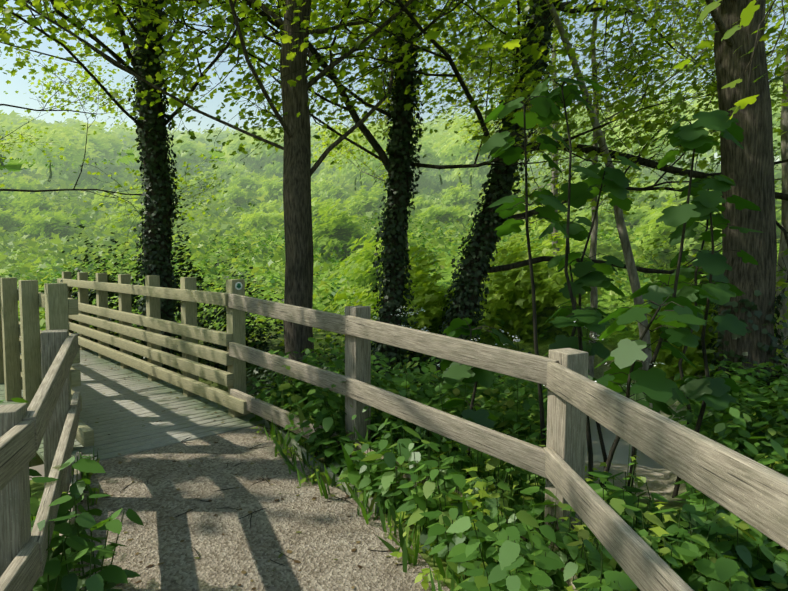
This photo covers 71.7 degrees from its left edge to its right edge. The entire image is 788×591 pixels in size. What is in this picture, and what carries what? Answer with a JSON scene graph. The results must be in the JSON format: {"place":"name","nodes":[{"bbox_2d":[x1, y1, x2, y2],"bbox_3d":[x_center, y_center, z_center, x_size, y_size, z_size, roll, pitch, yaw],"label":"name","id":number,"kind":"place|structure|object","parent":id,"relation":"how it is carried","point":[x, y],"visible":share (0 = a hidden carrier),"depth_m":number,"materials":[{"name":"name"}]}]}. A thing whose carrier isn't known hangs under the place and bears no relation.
{"place":"outdoors","nodes":[
{"label":"outdoors","id":0,"kind":"place"},
{"bbox_2d":[19,330,449,590],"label":"gravel path","id":1,"kind":"structure","parent":0,"point":[324,538],"depth_m":3.54,"materials":[{"name":"grey gravel"}]},
{"bbox_2d":[80,428,397,589],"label":"leaf litter","id":2,"kind":"object","parent":1,"relation":"on","point":[288,550],"visible":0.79,"depth_m":3.41,"materials":[{"name":"brown plant"}]},
{"bbox_2d":[91,426,408,565],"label":"twigs","id":3,"kind":"object","parent":1,"relation":"on","point":[266,479],"visible":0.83,"depth_m":3.85,"materials":[{"name":"brown wood"}]},
{"bbox_2d":[29,417,684,479],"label":"stream water","id":4,"kind":"structure","parent":0,"point":[621,455],"depth_m":9.43,"materials":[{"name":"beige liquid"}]},
{"bbox_2d":[0,147,779,590],"bbox_3d":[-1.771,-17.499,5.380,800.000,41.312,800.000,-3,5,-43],"label":"ground","id":5,"kind":"structure","parent":0,"point":[660,481],"depth_m":13.78,"materials":[{"name":"green plant"}]},
{"bbox_2d":[0,329,81,590],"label":"fence","id":6,"kind":"object","parent":5,"relation":"on","point":[49,415],"visible":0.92,"depth_m":2.21,"materials":[{"name":"brown wood"}]},
{"bbox_2d":[0,272,249,466],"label":"bridge railings","id":7,"kind":"object","parent":5,"relation":"on","point":[61,306],"visible":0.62,"depth_m":6.41,"materials":[{"name":"wood"}]},
{"bbox_2d":[0,345,264,470],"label":"bridge deck","id":8,"kind":"structure","parent":5,"relation":"on","point":[101,387],"depth_m":5.89,"materials":[{"name":"grey wood"}]},
{"bbox_2d":[77,349,223,455],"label":"deck litter","id":9,"kind":"object","parent":8,"relation":"on","point":[133,403],"visible":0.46,"depth_m":5.99,"materials":[{"name":"brown plant"}]},
{"bbox_2d":[41,182,530,401],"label":"evergreen bushes","id":10,"kind":"object","parent":5,"relation":"on","point":[91,294],"visible":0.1,"depth_m":11.49,"materials":[{"name":"green plant"}]},
{"bbox_2d":[265,419,378,513],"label":"grass","id":11,"kind":"structure","parent":5,"relation":"on","point":[299,448],"depth_m":4.47,"materials":[{"name":"grass"},{"name":"leaf"}]},
{"bbox_2d":[0,148,774,191],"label":"tree trunks","id":12,"kind":"object","parent":5,"relation":"on","point":[441,182],"visible":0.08,"depth_m":64.23,"materials":[{"name":"grey"}]},
{"bbox_2d":[0,158,781,388],"bbox_3d":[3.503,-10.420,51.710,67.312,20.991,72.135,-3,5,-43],"label":"bushes","id":13,"kind":"object","parent":5,"relation":"on","point":[510,291],"visible":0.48,"depth_m":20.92,"materials":[{"name":"green plant"}]},
{"bbox_2d":[0,77,782,186],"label":"foliage","id":14,"kind":"object","parent":5,"relation":"on","point":[436,148],"visible":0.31,"depth_m":64.54,"materials":[{"name":"green plant"}]},
{"bbox_2d":[0,0,785,394],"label":"tree","id":15,"kind":"object","parent":5,"relation":"on","point":[748,168],"visible":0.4,"depth_m":6.37,"materials":[{"name":"brown plant"}]},
{"bbox_2d":[0,211,787,590],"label":"undergrowth","id":16,"kind":"object","parent":5,"relation":"on","point":[742,429],"visible":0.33,"depth_m":4.87,"materials":[{"name":"green plant"}]},
{"bbox_2d":[0,0,787,497],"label":"branches","id":17,"kind":"object","parent":5,"relation":"on","point":[384,158],"visible":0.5,"depth_m":9.27,"materials":[{"name":"green plant"}]},
{"bbox_2d":[0,0,787,373],"bbox_3d":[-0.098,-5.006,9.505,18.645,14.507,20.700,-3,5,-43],"label":"tree leaves","id":18,"kind":"object","parent":17,"relation":"attached to","point":[112,22],"visible":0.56,"depth_m":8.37,"materials":[{"name":"green plant"}]},
{"bbox_2d":[427,75,763,441],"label":"sapling leaves","id":19,"kind":"object","parent":17,"relation":"attached to","point":[658,389],"visible":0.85,"depth_m":4.09,"materials":[{"name":"green plant"}]},
{"bbox_2d":[29,310,787,590],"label":"plant stems","id":20,"kind":"object","parent":5,"relation":"on","point":[457,490],"visible":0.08,"depth_m":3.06,"materials":[{"name":"green plant"}]},
{"bbox_2d":[342,306,663,386],"bbox_3d":[0.732,0.449,4.415,1.341,0.688,2.716,-3,5,-43],"label":"cow parsley","id":21,"kind":"object","parent":20,"relation":"attached to","point":[496,343],"visible":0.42,"depth_m":4.36,"materials":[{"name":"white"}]},
{"bbox_2d":[52,376,787,590],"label":"herbs","id":22,"kind":"object","parent":5,"relation":"on","point":[659,531],"visible":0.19,"depth_m":3.29,"materials":[{"name":"green plant"}]},
{"bbox_2d":[128,0,787,389],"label":"ivy leaves","id":23,"kind":"object","parent":5,"relation":"on","point":[386,258],"visible":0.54,"depth_m":9.90,"materials":[{"name":"green plant"}]},
{"bbox_2d":[228,293,787,590],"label":"fence","id":24,"kind":"object","parent":5,"relation":"on","point":[752,493],"visible":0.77,"depth_m":2.94,"materials":[{"name":"brown wood"}]},
{"bbox_2d":[313,0,787,413],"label":"tree","id":25,"kind":"object","parent":5,"relation":"on","point":[627,252],"visible":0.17,"depth_m":9.27,"materials":[{"name":"green plant"}]},
{"bbox_2d":[0,0,787,168],"label":"sky","id":26,"kind":"structure","parent":0,"point":[18,83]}
]}

